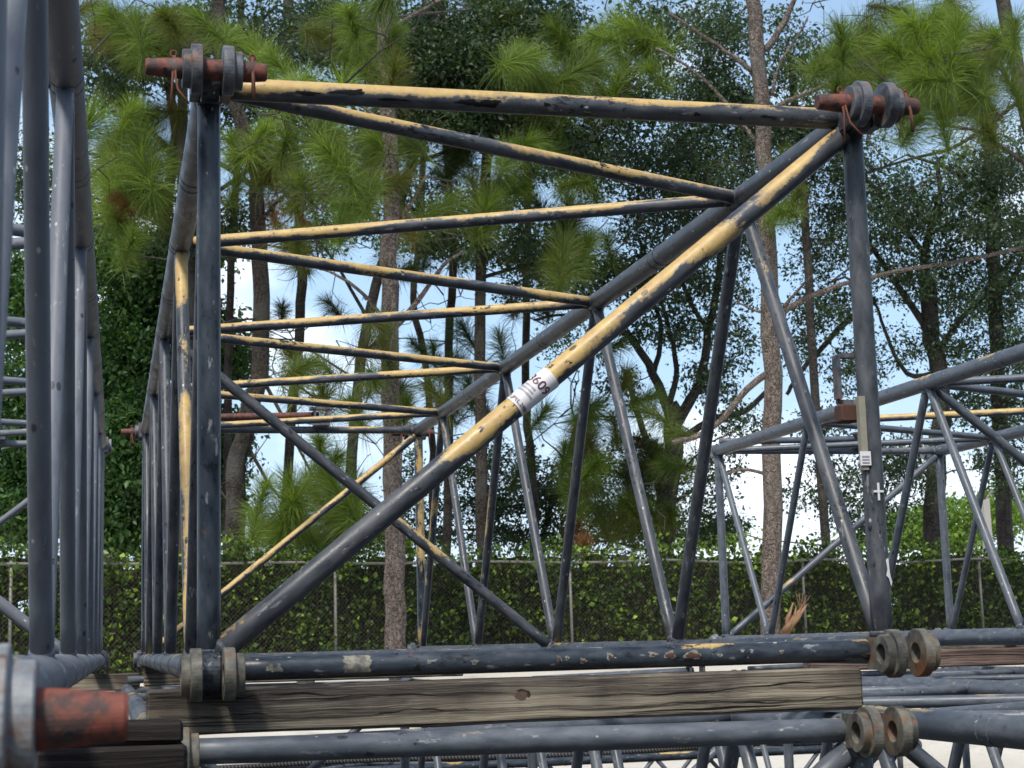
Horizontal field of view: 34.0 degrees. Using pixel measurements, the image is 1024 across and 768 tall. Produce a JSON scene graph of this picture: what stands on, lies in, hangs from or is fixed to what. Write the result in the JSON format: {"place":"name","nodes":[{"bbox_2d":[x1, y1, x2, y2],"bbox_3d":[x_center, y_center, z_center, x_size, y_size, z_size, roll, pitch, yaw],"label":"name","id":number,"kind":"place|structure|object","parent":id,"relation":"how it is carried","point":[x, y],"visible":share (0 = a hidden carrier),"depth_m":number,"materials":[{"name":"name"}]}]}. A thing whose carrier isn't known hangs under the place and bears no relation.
{"place":"outdoors","nodes":[
{"label":"outdoors","id":0,"kind":"place"},
{"bbox_2d":[0,0,1023,611],"label":"sky","id":1,"kind":"structure","parent":0,"point":[273,448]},
{"bbox_2d":[140,663,1023,767],"bbox_3d":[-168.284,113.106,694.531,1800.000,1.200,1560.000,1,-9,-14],"label":"ground","id":2,"kind":"structure","parent":0,"point":[939,751],"depth_m":17.25,"materials":[{"name":"stone"}]},
{"bbox_2d":[0,134,281,565],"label":"broadleaf tree","id":3,"kind":"object","parent":2,"relation":"on","point":[128,317],"visible":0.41,"depth_m":35.04,"materials":[{"name":"green plant"}]},
{"bbox_2d":[160,15,210,553],"bbox_3d":[-6.078,-0.885,31.131,1.122,12.508,0.600,1,-9,-14],"label":"pine tree","id":4,"kind":"object","parent":2,"relation":"on","point":[182,135],"visible":0.08,"depth_m":31.68,"materials":[{"name":"brown plant"}]},
{"bbox_2d":[14,0,361,382],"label":"pine tree","id":5,"kind":"object","parent":2,"relation":"on","point":[107,77],"visible":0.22,"depth_m":32.58,"materials":[{"name":"green plant"}]},
{"bbox_2d":[20,0,410,584],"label":"pine tree","id":6,"kind":"object","parent":2,"relation":"on","point":[130,184],"visible":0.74,"depth_m":29.34,"materials":[{"name":"green plant"}]},
{"bbox_2d":[221,0,283,555],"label":"pine tree","id":7,"kind":"object","parent":2,"relation":"on","point":[229,347],"visible":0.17,"depth_m":34.93,"materials":[{"name":"brown plant"}]},
{"bbox_2d":[247,0,376,511],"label":"pine tree","id":8,"kind":"object","parent":2,"relation":"on","point":[281,311],"visible":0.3,"depth_m":35.49,"materials":[{"name":"green plant"}]},
{"bbox_2d":[221,0,492,648],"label":"pine tree","id":9,"kind":"object","parent":2,"relation":"on","point":[324,144],"visible":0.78,"depth_m":25.75,"materials":[{"name":"green plant"}]},
{"bbox_2d":[221,0,538,554],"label":"pine tree","id":10,"kind":"object","parent":2,"relation":"on","point":[460,158],"visible":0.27,"depth_m":34.49,"materials":[{"name":"green plant"}]},
{"bbox_2d":[397,1,499,564],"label":"pine tree","id":11,"kind":"object","parent":2,"relation":"on","point":[414,344],"visible":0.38,"depth_m":36.80,"materials":[{"name":"green plant"}]},
{"bbox_2d":[246,0,707,478],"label":"broadleaf tree","id":12,"kind":"object","parent":2,"relation":"on","point":[453,35],"visible":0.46,"depth_m":33.48,"materials":[{"name":"green plant"}]},
{"bbox_2d":[0,528,1023,675],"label":"vine hedge","id":13,"kind":"object","parent":2,"relation":"on","point":[20,640],"visible":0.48,"depth_m":30.57,"materials":[{"name":"green plant"}]},
{"bbox_2d":[780,592,810,633],"bbox_3d":[5.045,4.096,29.832,0.580,0.789,0.191,-2,-9,2],"label":"broken branch","id":14,"kind":"object","parent":13,"relation":"in","point":[790,623],"visible":0.95,"depth_m":29.77,"materials":[{"name":"brown wood"}]},
{"bbox_2d":[0,556,1023,675],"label":"chain link fence","id":15,"kind":"object","parent":2,"relation":"on","point":[11,579],"visible":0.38,"depth_m":30.11,"materials":[{"name":"metal"}]},
{"bbox_2d":[493,3,568,560],"bbox_3d":[0.714,-1.523,37.984,2.433,15.710,4.511,-6,-10,25],"label":"pine tree","id":16,"kind":"object","parent":2,"relation":"on","point":[531,459],"visible":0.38,"depth_m":37.89,"materials":[{"name":"green plant"}]},
{"bbox_2d":[408,0,700,559],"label":"pine tree","id":17,"kind":"object","parent":2,"relation":"on","point":[587,63],"visible":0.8,"depth_m":32.47,"materials":[{"name":"green plant"}]},
{"bbox_2d":[365,320,761,564],"bbox_3d":[0.595,2.539,39.937,10.732,8.269,3.265,-2,-9,0],"label":"broadleaf tree","id":18,"kind":"object","parent":2,"relation":"on","point":[509,534],"visible":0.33,"depth_m":39.75,"materials":[{"name":"green plant"}]},
{"bbox_2d":[233,740,921,767],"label":"crane boom section","id":19,"kind":"object","parent":2,"relation":"on","point":[814,749],"visible":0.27,"depth_m":12.11,"materials":[{"name":"blue paint"}]},
{"bbox_2d":[199,749,631,767],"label":"wire rope","id":20,"kind":"object","parent":19,"relation":"on","point":[460,755],"visible":0.02,"depth_m":12.33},
{"bbox_2d":[200,743,802,767],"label":"wire rope","id":21,"kind":"object","parent":19,"relation":"on","point":[443,758],"visible":0.45,"depth_m":11.84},
{"bbox_2d":[498,333,741,565],"bbox_3d":[2.157,2.468,36.085,4.935,7.232,7.154,-2,-9,0],"label":"pine tree","id":22,"kind":"object","parent":2,"relation":"on","point":[625,507],"visible":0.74,"depth_m":34.42,"materials":[{"name":"green plant"}]},
{"bbox_2d":[474,122,787,561],"bbox_3d":[2.691,0.121,35.823,6.823,11.762,4.581,-4,-9,15],"label":"broadleaf tree","id":23,"kind":"object","parent":2,"relation":"on","point":[701,371],"visible":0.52,"depth_m":35.72,"materials":[{"name":"green plant"}]},
{"bbox_2d":[638,0,912,549],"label":"pine tree","id":24,"kind":"object","parent":2,"relation":"on","point":[699,89],"visible":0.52,"depth_m":36.72,"materials":[{"name":"green plant"}]},
{"bbox_2d":[656,0,1023,634],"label":"pine tree","id":25,"kind":"object","parent":2,"relation":"on","point":[768,223],"visible":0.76,"depth_m":29.89,"materials":[{"name":"brown plant"}]},
{"bbox_2d":[675,476,1023,558],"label":"broadleaf tree","id":26,"kind":"object","parent":2,"relation":"on","point":[956,516],"visible":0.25,"depth_m":57.06,"materials":[{"name":"green plant"}]},
{"bbox_2d":[758,150,1023,558],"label":"broadleaf tree","id":27,"kind":"object","parent":2,"relation":"on","point":[936,349],"visible":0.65,"depth_m":37.66,"materials":[{"name":"green plant"}]},
{"bbox_2d":[771,111,1023,556],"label":"broadleaf tree","id":28,"kind":"object","parent":2,"relation":"on","point":[1004,524],"visible":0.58,"depth_m":37.77,"materials":[{"name":"green plant"}]},
{"bbox_2d":[773,0,1023,184],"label":"pine tree","id":29,"kind":"object","parent":2,"relation":"on","point":[945,72],"visible":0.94,"depth_m":28.33,"materials":[{"name":"green plant"}]},
{"bbox_3d":[0.165,2.190,3.731,5.603,0.124,0.123,1,-9,-14],"label":"wooden sleeper","id":30,"kind":"object","parent":2,"relation":"on","visible":0},
{"bbox_2d":[121,676,918,767],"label":"crane boom section","id":31,"kind":"object","parent":30,"relation":"on","point":[862,737],"visible":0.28,"depth_m":3.47,"materials":[{"name":"grey metal"}]},
{"bbox_2d":[70,673,139,690],"bbox_3d":[-2.898,1.562,8.610,1.922,0.092,0.123,1,-9,-14],"label":"wooden sleeper","id":32,"kind":"object","parent":31,"relation":"on","point":[116,681],"visible":0.32,"depth_m":8.74,"materials":[{"name":"brown wood"}]},
{"bbox_2d":[0,0,128,767],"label":"crane boom section","id":33,"kind":"object","parent":32,"relation":"on","point":[43,705],"visible":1,"depth_m":2.56,"materials":[{"name":"grey metal"}]},
{"bbox_2d":[143,667,462,685],"bbox_3d":[-1.063,1.486,8.640,1.642,0.094,0.102,1,-9,-14],"label":"wooden sleeper","id":34,"kind":"object","parent":31,"relation":"on","point":[152,677],"visible":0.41,"depth_m":8.44,"materials":[{"name":"brown wood"}]},
{"bbox_2d":[146,666,862,734],"bbox_3d":[0.013,0.673,3.566,1.552,0.095,0.098,1,-9,-14],"label":"wooden sleeper","id":35,"kind":"object","parent":31,"relation":"on","point":[348,706],"visible":0.98,"depth_m":3.52,"materials":[{"name":"brown wood"}]},
{"bbox_2d":[121,43,940,701],"bbox_3d":[-0.588,0.396,6.447,1.750,1.418,6.065,1,-9,-14],"label":"crane boom section","id":36,"kind":"object","parent":35,"relation":"on","point":[179,429],"visible":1,"depth_m":3.94,"materials":[{"name":"grey paint"}]},
{"bbox_2d":[527,666,1023,767],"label":"crane boom section","id":37,"kind":"object","parent":30,"relation":"on","point":[961,713],"visible":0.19,"depth_m":6.27,"materials":[{"name":"grey metal"}]},
{"bbox_3d":[0.181,2.819,7.800,7.551,0.124,0.124,1,-9,-14],"label":"wooden sleeper","id":38,"kind":"object","parent":2,"relation":"on","visible":0},
{"bbox_2d":[731,663,1023,767],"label":"crane boom section","id":39,"kind":"object","parent":38,"relation":"on","point":[1008,673],"visible":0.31,"depth_m":10.28,"materials":[{"name":"grey metal"}]},
{"bbox_2d":[803,647,1023,669],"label":"wooden sleeper","id":40,"kind":"object","parent":39,"relation":"on","point":[981,657],"visible":0.33,"depth_m":6.65,"materials":[{"name":"brown wood"}]},
{"bbox_2d":[940,645,1023,649],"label":"wooden sleeper","id":41,"kind":"object","parent":39,"relation":"on","point":[971,646],"visible":0.01,"depth_m":10.46,"materials":[{"name":"brown wood"}]},
{"bbox_2d":[709,343,1023,645],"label":"crane boom section","id":42,"kind":"object","parent":41,"relation":"on","point":[965,377],"visible":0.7,"depth_m":9.82,"materials":[{"name":"grey metal"}]},
{"bbox_2d":[981,489,992,563],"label":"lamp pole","id":43,"kind":"object","parent":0,"point":[985,510],"visible":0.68,"depth_m":51.83,"materials":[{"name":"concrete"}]},
{"bbox_3d":[-2.156,1.766,5.342,1.699,1.418,7.498,1,-9,-14],"label":"crane boom section","id":44,"kind":"object","parent":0,"visible":0},
{"bbox_2d":[37,742,187,767],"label":"wooden sleeper","id":45,"kind":"object","parent":44,"relation":"on","point":[169,755],"visible":0.56,"depth_m":2.58,"materials":[{"name":"brown wood"}]},
{"bbox_2d":[75,719,182,747],"bbox_3d":[-1.410,0.546,2.468,1.817,0.038,0.122,1,-9,-14],"label":"wooden sleeper","id":46,"kind":"object","parent":45,"relation":"on","point":[150,731],"visible":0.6,"depth_m":2.61,"materials":[{"name":"brown wood"}]}
]}

